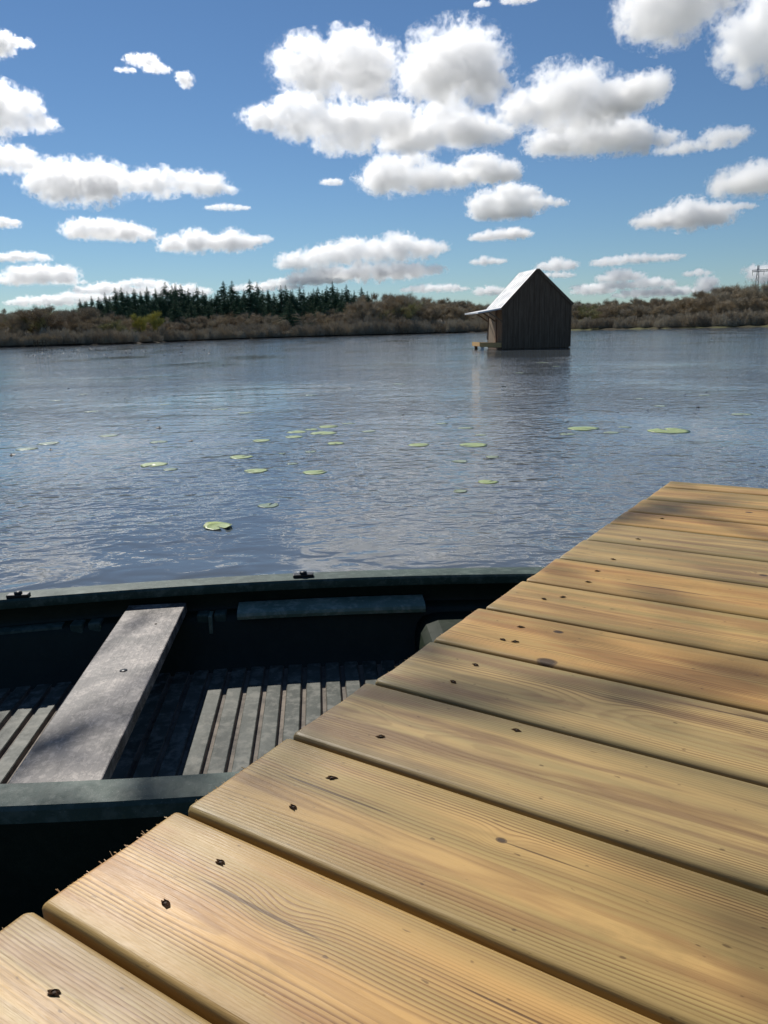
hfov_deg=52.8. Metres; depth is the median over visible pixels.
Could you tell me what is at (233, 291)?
conifer tree
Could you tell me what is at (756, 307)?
bare tree
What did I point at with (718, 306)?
bare tree
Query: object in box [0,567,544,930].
rowing boat
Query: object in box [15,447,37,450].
lily pad
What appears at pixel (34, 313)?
oak tree
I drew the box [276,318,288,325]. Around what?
bare tree
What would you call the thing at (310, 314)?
bare tree
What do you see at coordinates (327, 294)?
conifer tree
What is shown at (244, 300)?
conifer tree
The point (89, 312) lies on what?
bare tree
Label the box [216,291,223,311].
conifer tree
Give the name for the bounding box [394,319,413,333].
willow bush
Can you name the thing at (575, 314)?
bare tree
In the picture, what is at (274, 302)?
conifer tree
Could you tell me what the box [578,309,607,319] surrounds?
bare tree
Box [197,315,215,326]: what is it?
bare tree
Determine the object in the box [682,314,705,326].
willow bush
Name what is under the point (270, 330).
willow bush
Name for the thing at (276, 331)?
willow bush
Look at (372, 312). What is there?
bare tree
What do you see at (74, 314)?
bare tree
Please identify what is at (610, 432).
lily pad
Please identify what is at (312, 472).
lily pad
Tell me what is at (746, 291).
bare tree
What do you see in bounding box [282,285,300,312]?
conifer tree
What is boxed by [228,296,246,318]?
conifer tree
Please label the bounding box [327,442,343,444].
lily pad
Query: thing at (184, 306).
conifer tree
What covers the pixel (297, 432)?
lily pad
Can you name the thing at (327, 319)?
bare tree
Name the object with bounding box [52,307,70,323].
bare tree
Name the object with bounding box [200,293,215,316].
conifer tree
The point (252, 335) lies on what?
willow bush
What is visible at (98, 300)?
conifer tree
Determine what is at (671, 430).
lily pad
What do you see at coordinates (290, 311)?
conifer tree
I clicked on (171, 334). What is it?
willow bush
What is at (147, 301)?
conifer tree
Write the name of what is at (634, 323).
willow bush
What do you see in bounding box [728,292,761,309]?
bare tree
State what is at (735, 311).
willow bush
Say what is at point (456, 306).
bare tree
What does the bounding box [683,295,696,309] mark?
bare tree
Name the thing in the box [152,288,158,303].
conifer tree
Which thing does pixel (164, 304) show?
conifer tree
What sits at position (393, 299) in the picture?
bare tree
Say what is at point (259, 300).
conifer tree
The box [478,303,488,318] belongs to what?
bare tree
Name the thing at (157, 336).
willow bush
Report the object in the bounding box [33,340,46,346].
reeds
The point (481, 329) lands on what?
willow bush
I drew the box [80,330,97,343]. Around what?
willow bush
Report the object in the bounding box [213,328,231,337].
willow bush
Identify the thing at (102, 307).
conifer tree
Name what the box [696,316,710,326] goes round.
willow bush
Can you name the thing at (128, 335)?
willow bush
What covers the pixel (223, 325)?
willow bush
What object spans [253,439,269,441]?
lily pad
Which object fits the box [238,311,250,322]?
bare tree
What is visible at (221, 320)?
bare tree
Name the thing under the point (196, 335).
willow bush
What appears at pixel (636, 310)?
bare tree
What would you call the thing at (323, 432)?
lily pad
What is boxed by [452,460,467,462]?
lily pad
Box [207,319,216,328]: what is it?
bare tree
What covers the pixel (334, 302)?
conifer tree
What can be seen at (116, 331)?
willow bush
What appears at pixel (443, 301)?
bare tree
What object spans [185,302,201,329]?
conifer tree
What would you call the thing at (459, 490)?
lily pad
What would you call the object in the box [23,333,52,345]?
willow bush
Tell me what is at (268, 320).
bare tree
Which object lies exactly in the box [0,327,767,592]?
water
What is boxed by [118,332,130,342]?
willow bush
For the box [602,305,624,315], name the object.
bare tree
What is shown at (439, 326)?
willow bush
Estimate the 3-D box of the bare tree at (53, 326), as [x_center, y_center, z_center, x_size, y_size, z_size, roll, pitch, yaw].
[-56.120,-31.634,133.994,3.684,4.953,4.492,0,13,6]
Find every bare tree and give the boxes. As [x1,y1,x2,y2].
[0,318,26,333]
[7,313,21,320]
[9,313,30,331]
[10,321,30,332]
[49,316,65,331]
[51,313,79,331]
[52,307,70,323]
[67,311,83,322]
[71,305,102,323]
[74,323,85,332]
[85,317,117,330]
[87,317,103,325]
[97,318,121,330]
[105,313,124,324]
[118,319,136,330]
[120,316,131,327]
[166,324,176,330]
[173,317,200,329]
[178,316,190,329]
[193,319,204,329]
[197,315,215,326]
[202,315,220,328]
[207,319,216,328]
[212,316,227,327]
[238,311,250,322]
[250,314,265,323]
[263,314,277,325]
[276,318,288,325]
[305,311,325,321]
[317,312,329,325]
[322,317,334,324]
[337,308,354,320]
[337,311,358,323]
[340,301,382,320]
[344,297,367,311]
[351,302,373,320]
[355,295,373,305]
[361,306,382,320]
[363,292,391,302]
[367,301,390,313]
[372,295,405,308]
[380,310,397,320]
[382,292,412,301]
[385,297,412,307]
[386,300,410,317]
[390,300,425,319]
[399,296,423,315]
[411,295,433,305]
[413,306,434,320]
[422,304,439,321]
[424,300,448,319]
[427,303,446,317]
[430,307,441,321]
[436,297,450,320]
[440,302,464,321]
[444,299,457,305]
[444,303,459,317]
[454,299,466,312]
[456,309,470,322]
[461,299,474,310]
[464,301,477,314]
[464,304,479,316]
[471,313,483,321]
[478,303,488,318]
[571,304,577,317]
[571,311,582,320]
[573,302,591,312]
[577,301,598,311]
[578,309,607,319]
[593,300,620,311]
[599,303,615,318]
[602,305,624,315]
[617,302,635,317]
[617,308,633,318]
[628,303,646,317]
[630,296,645,306]
[632,305,646,318]
[637,301,653,307]
[640,306,651,316]
[647,304,667,317]
[650,299,662,309]
[652,296,669,304]
[656,303,677,315]
[665,308,679,318]
[670,295,688,315]
[680,298,700,312]
[681,301,710,315]
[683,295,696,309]
[690,287,729,297]
[692,294,721,312]
[698,289,720,299]
[707,299,734,311]
[709,291,739,301]
[714,285,734,293]
[722,283,739,293]
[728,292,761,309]
[729,294,757,312]
[732,287,749,293]
[738,285,766,300]
[742,294,767,312]
[760,282,767,295]
[760,295,767,302]
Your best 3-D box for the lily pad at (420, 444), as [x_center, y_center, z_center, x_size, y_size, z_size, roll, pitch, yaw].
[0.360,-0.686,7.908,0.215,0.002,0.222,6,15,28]
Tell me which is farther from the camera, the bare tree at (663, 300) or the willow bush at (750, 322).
the bare tree at (663, 300)
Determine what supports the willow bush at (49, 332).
on the ground
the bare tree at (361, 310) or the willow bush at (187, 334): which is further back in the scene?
the bare tree at (361, 310)
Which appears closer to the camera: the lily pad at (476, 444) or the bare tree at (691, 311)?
the lily pad at (476, 444)
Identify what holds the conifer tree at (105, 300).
on the ground
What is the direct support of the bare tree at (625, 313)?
on the ground
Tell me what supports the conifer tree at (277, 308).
on the ground
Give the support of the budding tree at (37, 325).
on the ground
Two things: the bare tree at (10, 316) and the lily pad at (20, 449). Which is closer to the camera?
the lily pad at (20, 449)
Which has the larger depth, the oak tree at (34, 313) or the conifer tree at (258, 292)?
the conifer tree at (258, 292)
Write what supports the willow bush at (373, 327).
on the ground
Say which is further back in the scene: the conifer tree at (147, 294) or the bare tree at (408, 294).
the bare tree at (408, 294)
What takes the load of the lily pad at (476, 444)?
on the water
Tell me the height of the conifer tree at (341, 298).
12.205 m
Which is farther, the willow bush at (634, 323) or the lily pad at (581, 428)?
the willow bush at (634, 323)
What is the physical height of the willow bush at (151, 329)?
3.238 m
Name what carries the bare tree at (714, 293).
on the ground
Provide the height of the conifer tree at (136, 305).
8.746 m
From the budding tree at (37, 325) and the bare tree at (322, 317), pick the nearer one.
the budding tree at (37, 325)
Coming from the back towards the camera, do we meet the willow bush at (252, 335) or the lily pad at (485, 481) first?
the willow bush at (252, 335)
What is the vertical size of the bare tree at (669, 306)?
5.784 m
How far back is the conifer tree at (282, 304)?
219.40 m
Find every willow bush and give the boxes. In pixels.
[0,328,33,340]
[0,333,19,345]
[0,334,14,345]
[14,336,30,345]
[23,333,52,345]
[24,338,33,345]
[33,329,45,335]
[36,333,52,344]
[37,324,56,334]
[44,334,58,344]
[47,330,64,335]
[53,328,75,335]
[55,336,74,344]
[60,332,79,344]
[73,334,81,343]
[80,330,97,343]
[93,326,119,335]
[95,329,120,343]
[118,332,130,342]
[120,329,138,342]
[127,331,140,342]
[139,330,153,341]
[139,334,147,341]
[143,330,164,341]
[146,326,167,333]
[160,328,177,340]
[161,332,170,340]
[168,329,187,340]
[181,328,202,340]
[183,331,192,340]
[187,330,204,339]
[198,328,219,339]
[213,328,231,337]
[216,327,233,338]
[218,322,233,331]
[232,330,244,338]
[238,327,250,337]
[245,330,255,337]
[250,330,266,337]
[255,329,265,337]
[260,324,283,336]
[263,325,283,336]
[276,321,290,331]
[289,325,309,336]
[289,325,315,336]
[289,330,299,336]
[302,323,325,336]
[316,320,347,335]
[323,319,337,325]
[334,318,351,327]
[340,325,351,335]
[352,321,373,334]
[352,321,376,334]
[364,319,378,333]
[366,320,387,334]
[370,312,393,321]
[371,322,391,334]
[383,320,397,333]
[389,315,412,333]
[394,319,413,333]
[398,319,422,333]
[415,320,437,333]
[425,320,444,332]
[443,320,461,332]
[446,321,468,331]
[460,321,476,330]
[473,322,486,331]
[571,318,578,324]
[578,318,590,328]
[587,318,605,328]
[595,318,616,327]
[596,317,614,327]
[613,317,632,327]
[630,320,638,327]
[640,319,652,327]
[651,316,675,327]
[664,315,683,326]
[675,312,691,318]
[678,315,695,326]
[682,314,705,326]
[690,311,713,325]
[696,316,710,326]
[707,308,741,316]
[710,313,725,325]
[715,312,737,325]
[721,308,753,325]
[721,311,744,325]
[741,312,767,324]
[741,313,761,325]
[743,311,759,325]
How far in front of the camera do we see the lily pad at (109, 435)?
9.30 m
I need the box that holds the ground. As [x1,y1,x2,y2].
[0,298,767,347]
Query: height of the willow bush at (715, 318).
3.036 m
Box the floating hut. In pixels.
[465,268,573,349]
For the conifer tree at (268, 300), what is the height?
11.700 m
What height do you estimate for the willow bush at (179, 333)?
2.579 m
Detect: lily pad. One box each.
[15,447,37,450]
[37,442,58,444]
[99,434,117,436]
[140,462,167,466]
[150,440,167,442]
[163,468,176,470]
[203,522,231,529]
[230,455,253,458]
[244,469,267,472]
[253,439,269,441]
[258,503,278,507]
[287,431,305,432]
[303,470,326,474]
[310,431,336,434]
[320,425,335,427]
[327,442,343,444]
[408,443,428,445]
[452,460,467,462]
[454,489,466,492]
[459,443,487,446]
[478,480,498,483]
[567,427,598,430]
[603,431,619,433]
[647,428,689,432]
[732,413,752,414]
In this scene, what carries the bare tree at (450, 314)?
on the ground
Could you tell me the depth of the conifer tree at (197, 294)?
215.06 m
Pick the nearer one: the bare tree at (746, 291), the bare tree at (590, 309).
the bare tree at (746, 291)
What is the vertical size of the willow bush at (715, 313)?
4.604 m
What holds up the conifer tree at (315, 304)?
on the ground
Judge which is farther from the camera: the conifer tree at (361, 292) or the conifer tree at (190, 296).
the conifer tree at (361, 292)
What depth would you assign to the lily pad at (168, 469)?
6.83 m
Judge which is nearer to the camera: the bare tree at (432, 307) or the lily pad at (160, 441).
the lily pad at (160, 441)
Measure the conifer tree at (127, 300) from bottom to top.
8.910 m
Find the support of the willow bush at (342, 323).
on the ground
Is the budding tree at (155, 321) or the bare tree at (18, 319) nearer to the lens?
the bare tree at (18, 319)
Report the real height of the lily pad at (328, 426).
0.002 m
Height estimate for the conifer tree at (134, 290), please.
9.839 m
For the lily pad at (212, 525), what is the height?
0.017 m
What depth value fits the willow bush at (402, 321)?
196.94 m
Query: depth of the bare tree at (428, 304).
226.03 m
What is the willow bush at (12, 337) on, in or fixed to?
on the ground
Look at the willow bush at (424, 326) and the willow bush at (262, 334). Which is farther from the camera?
the willow bush at (424, 326)
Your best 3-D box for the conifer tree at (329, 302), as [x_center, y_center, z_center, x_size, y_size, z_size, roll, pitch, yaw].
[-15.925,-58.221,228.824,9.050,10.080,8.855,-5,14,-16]
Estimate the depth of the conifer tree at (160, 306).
185.43 m
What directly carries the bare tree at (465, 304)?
on the ground
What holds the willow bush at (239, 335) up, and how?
on the ground
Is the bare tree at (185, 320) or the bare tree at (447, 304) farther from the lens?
the bare tree at (447, 304)
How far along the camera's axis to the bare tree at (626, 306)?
194.01 m
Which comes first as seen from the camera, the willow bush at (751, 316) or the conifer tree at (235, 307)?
the willow bush at (751, 316)
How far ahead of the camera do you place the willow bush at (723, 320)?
152.97 m
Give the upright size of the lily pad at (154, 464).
0.002 m
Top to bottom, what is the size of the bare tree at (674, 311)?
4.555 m
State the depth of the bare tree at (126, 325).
149.75 m
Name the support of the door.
in the floating hut
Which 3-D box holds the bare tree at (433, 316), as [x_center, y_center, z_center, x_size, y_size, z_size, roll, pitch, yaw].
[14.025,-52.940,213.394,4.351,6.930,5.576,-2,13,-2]
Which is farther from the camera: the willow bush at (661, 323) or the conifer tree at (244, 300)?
the conifer tree at (244, 300)
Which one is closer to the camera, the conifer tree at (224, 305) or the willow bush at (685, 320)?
the willow bush at (685, 320)
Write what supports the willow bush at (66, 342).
on the ground
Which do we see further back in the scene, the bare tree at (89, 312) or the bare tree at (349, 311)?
the bare tree at (349, 311)
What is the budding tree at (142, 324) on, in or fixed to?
on the ground
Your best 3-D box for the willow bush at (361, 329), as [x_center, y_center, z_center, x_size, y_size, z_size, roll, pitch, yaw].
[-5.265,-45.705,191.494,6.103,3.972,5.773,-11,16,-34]
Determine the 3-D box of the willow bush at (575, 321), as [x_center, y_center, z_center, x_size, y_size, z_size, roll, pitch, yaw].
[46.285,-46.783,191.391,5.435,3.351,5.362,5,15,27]
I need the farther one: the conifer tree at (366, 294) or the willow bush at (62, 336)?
the conifer tree at (366, 294)
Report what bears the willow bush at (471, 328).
on the ground
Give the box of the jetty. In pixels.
[0,481,767,1023]
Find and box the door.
[488,311,494,341]
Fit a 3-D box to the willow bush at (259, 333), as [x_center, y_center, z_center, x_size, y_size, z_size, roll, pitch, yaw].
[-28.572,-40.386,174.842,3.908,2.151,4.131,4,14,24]
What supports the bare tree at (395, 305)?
on the ground
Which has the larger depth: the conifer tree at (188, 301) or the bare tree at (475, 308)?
the bare tree at (475, 308)
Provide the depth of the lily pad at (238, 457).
7.43 m
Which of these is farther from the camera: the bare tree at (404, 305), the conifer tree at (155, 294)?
the bare tree at (404, 305)
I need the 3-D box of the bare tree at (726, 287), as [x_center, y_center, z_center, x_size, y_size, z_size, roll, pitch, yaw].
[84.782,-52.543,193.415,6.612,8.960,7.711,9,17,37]
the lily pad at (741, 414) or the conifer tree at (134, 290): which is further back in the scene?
the conifer tree at (134, 290)
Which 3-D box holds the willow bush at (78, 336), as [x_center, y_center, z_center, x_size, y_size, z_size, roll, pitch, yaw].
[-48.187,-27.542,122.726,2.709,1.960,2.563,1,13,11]
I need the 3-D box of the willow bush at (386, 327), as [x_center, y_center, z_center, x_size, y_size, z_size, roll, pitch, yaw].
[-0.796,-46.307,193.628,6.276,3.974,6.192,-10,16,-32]
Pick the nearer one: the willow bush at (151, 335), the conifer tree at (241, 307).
the willow bush at (151, 335)
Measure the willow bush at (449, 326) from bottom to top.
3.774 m
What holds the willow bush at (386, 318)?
on the ground
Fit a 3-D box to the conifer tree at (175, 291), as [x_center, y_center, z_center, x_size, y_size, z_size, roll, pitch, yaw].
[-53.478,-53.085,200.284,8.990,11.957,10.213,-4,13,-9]
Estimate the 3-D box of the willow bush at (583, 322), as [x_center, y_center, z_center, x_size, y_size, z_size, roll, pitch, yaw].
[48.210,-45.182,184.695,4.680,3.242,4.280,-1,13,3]
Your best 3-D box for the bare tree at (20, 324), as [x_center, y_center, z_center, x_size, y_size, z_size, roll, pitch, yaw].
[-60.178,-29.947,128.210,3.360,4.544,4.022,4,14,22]
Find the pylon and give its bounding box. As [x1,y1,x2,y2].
[752,265,767,286]
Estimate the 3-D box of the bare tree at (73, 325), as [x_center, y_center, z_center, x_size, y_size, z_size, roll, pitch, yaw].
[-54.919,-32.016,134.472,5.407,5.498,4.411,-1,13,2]
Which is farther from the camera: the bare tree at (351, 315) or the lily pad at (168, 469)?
the bare tree at (351, 315)
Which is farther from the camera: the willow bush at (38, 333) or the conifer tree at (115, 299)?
the conifer tree at (115, 299)
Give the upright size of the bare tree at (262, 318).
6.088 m
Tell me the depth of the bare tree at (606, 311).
186.58 m
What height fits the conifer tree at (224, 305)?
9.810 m
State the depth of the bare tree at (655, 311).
173.13 m
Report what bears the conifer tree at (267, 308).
on the ground
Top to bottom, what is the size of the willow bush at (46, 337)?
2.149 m
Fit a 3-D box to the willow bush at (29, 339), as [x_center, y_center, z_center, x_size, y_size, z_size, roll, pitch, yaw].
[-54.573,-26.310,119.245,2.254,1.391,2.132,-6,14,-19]
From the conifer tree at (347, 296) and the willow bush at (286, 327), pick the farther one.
the conifer tree at (347, 296)
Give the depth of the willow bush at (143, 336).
133.16 m
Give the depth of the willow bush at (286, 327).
185.01 m
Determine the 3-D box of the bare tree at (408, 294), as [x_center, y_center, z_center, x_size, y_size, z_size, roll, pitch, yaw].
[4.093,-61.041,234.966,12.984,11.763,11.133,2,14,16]
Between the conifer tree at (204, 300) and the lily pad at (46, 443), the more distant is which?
the conifer tree at (204, 300)
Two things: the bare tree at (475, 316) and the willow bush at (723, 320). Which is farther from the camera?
the bare tree at (475, 316)
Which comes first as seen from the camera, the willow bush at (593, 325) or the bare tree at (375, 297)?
the willow bush at (593, 325)
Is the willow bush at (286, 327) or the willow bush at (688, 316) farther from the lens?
the willow bush at (286, 327)
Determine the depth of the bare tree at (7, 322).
127.31 m
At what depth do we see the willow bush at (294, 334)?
179.05 m
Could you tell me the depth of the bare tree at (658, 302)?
186.53 m
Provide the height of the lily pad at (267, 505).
0.002 m
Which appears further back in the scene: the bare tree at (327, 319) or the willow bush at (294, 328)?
the bare tree at (327, 319)
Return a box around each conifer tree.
[95,298,105,312]
[98,301,109,317]
[102,294,111,311]
[104,304,116,320]
[107,288,127,321]
[118,290,133,314]
[121,291,138,317]
[123,308,132,326]
[129,288,138,303]
[129,292,147,317]
[135,303,153,333]
[138,293,151,317]
[143,287,151,305]
[144,294,159,317]
[149,296,165,329]
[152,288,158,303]
[155,294,168,319]
[157,282,177,313]
[161,296,173,329]
[164,300,191,330]
[167,294,184,317]
[167,294,187,318]
[169,286,179,306]
[176,284,198,313]
[178,293,201,315]
[180,298,191,316]
[181,292,201,328]
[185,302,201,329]
[186,288,195,308]
[193,287,202,306]
[193,298,210,316]
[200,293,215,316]
[202,302,215,328]
[211,294,227,317]
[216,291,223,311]
[217,281,228,304]
[221,297,228,315]
[222,281,240,311]
[223,299,232,314]
[225,291,234,313]
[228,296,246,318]
[232,300,250,322]
[239,279,263,312]
[239,293,251,318]
[247,293,265,316]
[254,284,265,310]
[258,296,266,314]
[260,291,267,303]
[262,299,274,326]
[263,294,275,312]
[270,300,277,316]
[272,285,294,317]
[273,300,287,316]
[274,298,311,325]
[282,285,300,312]
[287,292,300,314]
[294,287,308,311]
[296,300,311,320]
[308,287,332,314]
[310,293,323,312]
[311,300,329,318]
[323,287,332,302]
[323,293,334,312]
[325,300,334,313]
[328,281,338,301]
[328,300,348,315]
[331,290,338,310]
[338,285,353,311]
[338,292,344,301]
[355,287,365,301]
[365,291,371,302]
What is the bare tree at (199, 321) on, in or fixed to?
on the ground
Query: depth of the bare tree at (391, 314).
204.83 m
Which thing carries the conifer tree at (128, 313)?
on the ground
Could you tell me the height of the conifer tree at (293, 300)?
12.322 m
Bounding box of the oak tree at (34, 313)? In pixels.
[13,305,69,329]
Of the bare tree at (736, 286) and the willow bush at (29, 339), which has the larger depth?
the bare tree at (736, 286)
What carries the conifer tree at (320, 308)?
on the ground
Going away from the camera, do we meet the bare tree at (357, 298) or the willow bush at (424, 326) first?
the willow bush at (424, 326)
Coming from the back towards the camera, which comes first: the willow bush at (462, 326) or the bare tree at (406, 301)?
the bare tree at (406, 301)
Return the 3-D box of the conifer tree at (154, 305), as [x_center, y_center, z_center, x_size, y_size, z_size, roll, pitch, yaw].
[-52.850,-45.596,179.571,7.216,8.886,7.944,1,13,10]
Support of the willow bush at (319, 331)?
on the ground
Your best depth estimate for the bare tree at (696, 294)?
188.48 m
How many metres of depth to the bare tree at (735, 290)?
184.55 m
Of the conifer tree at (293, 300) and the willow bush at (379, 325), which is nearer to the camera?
the willow bush at (379, 325)
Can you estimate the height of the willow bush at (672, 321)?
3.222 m
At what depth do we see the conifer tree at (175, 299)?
186.48 m
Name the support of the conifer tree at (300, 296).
on the ground
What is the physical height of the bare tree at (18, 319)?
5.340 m
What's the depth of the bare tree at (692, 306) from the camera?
178.12 m
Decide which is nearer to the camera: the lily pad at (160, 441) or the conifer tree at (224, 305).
the lily pad at (160, 441)
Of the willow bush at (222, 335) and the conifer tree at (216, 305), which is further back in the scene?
the conifer tree at (216, 305)
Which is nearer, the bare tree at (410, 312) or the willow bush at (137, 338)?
the willow bush at (137, 338)
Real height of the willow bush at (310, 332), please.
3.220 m
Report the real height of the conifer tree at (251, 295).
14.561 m
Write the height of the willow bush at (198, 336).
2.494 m
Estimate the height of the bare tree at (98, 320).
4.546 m
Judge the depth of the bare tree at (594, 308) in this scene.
197.55 m
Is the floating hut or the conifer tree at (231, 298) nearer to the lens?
the floating hut
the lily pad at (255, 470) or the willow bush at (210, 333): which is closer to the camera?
the lily pad at (255, 470)
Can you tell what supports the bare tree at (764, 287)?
on the ground
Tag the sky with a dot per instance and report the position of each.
(438, 149)
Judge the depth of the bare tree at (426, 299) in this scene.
240.16 m
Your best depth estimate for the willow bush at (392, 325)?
195.16 m
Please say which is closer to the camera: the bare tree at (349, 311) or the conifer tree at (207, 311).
the conifer tree at (207, 311)
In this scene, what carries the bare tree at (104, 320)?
on the ground
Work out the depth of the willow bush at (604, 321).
179.64 m
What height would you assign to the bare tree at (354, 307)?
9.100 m
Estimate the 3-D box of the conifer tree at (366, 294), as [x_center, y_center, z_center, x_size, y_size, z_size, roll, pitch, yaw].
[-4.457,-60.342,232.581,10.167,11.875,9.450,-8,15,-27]
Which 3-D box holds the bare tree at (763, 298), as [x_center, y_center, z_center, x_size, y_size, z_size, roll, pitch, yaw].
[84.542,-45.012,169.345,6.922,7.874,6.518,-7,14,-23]
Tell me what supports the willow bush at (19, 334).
on the ground
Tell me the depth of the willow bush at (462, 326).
204.43 m
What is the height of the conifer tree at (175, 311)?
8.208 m
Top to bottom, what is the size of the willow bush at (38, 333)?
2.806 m
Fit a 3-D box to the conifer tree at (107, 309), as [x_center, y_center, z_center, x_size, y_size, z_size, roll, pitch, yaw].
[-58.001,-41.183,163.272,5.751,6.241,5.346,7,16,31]
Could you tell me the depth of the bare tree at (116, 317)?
147.07 m
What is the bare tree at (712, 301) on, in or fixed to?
on the ground
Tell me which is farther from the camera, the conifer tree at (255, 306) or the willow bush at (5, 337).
the conifer tree at (255, 306)
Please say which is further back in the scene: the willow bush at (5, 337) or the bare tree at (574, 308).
the bare tree at (574, 308)
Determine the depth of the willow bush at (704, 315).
157.98 m
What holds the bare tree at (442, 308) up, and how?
on the ground
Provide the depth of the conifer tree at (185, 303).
195.59 m
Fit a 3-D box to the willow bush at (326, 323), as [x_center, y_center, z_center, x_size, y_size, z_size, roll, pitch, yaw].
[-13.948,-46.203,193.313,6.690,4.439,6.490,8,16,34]
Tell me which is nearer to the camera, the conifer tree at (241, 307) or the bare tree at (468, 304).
the conifer tree at (241, 307)
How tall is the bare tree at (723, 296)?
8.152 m
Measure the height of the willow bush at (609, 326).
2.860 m
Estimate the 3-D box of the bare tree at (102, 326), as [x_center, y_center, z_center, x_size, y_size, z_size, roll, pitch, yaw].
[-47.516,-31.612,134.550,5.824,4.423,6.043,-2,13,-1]
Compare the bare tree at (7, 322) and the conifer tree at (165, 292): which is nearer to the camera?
the bare tree at (7, 322)
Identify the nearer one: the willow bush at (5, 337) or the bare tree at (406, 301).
the willow bush at (5, 337)
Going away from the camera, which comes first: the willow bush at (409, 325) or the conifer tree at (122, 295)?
the conifer tree at (122, 295)
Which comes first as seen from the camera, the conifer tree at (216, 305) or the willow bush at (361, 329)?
the willow bush at (361, 329)
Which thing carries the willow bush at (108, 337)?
on the ground
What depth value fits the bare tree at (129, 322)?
140.61 m
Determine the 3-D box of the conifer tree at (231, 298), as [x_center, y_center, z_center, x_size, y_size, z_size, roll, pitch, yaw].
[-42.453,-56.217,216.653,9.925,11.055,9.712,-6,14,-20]
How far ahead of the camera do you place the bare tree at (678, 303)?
179.31 m
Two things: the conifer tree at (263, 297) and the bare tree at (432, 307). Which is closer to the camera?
the bare tree at (432, 307)
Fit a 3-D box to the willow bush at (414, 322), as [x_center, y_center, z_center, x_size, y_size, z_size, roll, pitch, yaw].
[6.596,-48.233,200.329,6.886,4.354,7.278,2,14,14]
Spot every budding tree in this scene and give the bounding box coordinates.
[8,304,54,333]
[129,313,148,331]
[147,311,165,331]
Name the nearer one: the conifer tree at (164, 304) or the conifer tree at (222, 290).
the conifer tree at (164, 304)
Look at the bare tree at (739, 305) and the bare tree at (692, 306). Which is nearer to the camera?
the bare tree at (739, 305)
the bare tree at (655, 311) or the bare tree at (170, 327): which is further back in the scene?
the bare tree at (655, 311)
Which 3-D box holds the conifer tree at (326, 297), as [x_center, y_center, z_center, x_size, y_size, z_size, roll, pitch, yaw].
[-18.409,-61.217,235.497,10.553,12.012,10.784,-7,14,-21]
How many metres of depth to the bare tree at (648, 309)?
176.52 m
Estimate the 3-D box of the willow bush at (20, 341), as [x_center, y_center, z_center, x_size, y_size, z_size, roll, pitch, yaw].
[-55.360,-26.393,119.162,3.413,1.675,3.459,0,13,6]
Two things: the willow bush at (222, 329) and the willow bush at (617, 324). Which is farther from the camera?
the willow bush at (617, 324)
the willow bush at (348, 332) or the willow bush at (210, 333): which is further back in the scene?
the willow bush at (348, 332)
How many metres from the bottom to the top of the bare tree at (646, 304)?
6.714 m
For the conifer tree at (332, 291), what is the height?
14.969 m
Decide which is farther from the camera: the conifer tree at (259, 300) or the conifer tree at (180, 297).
the conifer tree at (259, 300)
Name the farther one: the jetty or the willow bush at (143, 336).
the willow bush at (143, 336)
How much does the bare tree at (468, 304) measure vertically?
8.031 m
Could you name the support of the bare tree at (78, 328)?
on the ground
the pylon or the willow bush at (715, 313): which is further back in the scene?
the pylon
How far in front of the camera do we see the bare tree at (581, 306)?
208.09 m
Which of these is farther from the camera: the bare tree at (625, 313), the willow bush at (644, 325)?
the bare tree at (625, 313)
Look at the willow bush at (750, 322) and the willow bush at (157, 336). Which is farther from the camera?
the willow bush at (750, 322)
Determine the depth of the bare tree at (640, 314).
179.53 m
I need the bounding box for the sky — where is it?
[0,0,767,314]
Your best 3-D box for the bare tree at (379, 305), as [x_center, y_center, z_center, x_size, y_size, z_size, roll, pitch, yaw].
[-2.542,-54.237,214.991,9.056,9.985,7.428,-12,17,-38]
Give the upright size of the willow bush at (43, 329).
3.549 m
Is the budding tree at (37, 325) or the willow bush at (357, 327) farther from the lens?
the willow bush at (357, 327)
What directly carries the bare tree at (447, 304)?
on the ground
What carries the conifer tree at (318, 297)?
on the ground
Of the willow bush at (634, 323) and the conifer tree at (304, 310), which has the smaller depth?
the willow bush at (634, 323)
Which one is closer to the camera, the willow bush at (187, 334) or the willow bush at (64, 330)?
the willow bush at (64, 330)
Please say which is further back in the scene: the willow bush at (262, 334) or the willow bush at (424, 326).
the willow bush at (424, 326)
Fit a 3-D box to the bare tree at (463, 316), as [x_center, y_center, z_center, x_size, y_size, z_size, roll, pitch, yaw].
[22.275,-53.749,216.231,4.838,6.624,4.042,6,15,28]
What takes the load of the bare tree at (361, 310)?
on the ground
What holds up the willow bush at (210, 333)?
on the ground
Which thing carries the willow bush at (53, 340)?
on the ground
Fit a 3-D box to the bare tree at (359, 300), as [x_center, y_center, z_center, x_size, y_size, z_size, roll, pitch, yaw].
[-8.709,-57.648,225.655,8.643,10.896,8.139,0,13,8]
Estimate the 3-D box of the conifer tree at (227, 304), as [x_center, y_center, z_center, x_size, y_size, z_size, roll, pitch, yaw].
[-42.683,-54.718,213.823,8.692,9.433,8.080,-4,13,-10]
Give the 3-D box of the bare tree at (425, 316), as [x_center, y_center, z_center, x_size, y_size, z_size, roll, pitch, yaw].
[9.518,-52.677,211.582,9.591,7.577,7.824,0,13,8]
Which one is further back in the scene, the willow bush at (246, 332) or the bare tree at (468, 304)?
the bare tree at (468, 304)
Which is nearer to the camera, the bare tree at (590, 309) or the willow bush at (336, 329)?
the willow bush at (336, 329)
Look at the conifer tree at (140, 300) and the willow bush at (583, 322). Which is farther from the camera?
the willow bush at (583, 322)
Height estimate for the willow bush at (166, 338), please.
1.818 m
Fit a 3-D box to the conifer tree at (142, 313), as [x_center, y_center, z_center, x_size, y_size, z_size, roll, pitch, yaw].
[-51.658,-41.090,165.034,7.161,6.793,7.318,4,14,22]

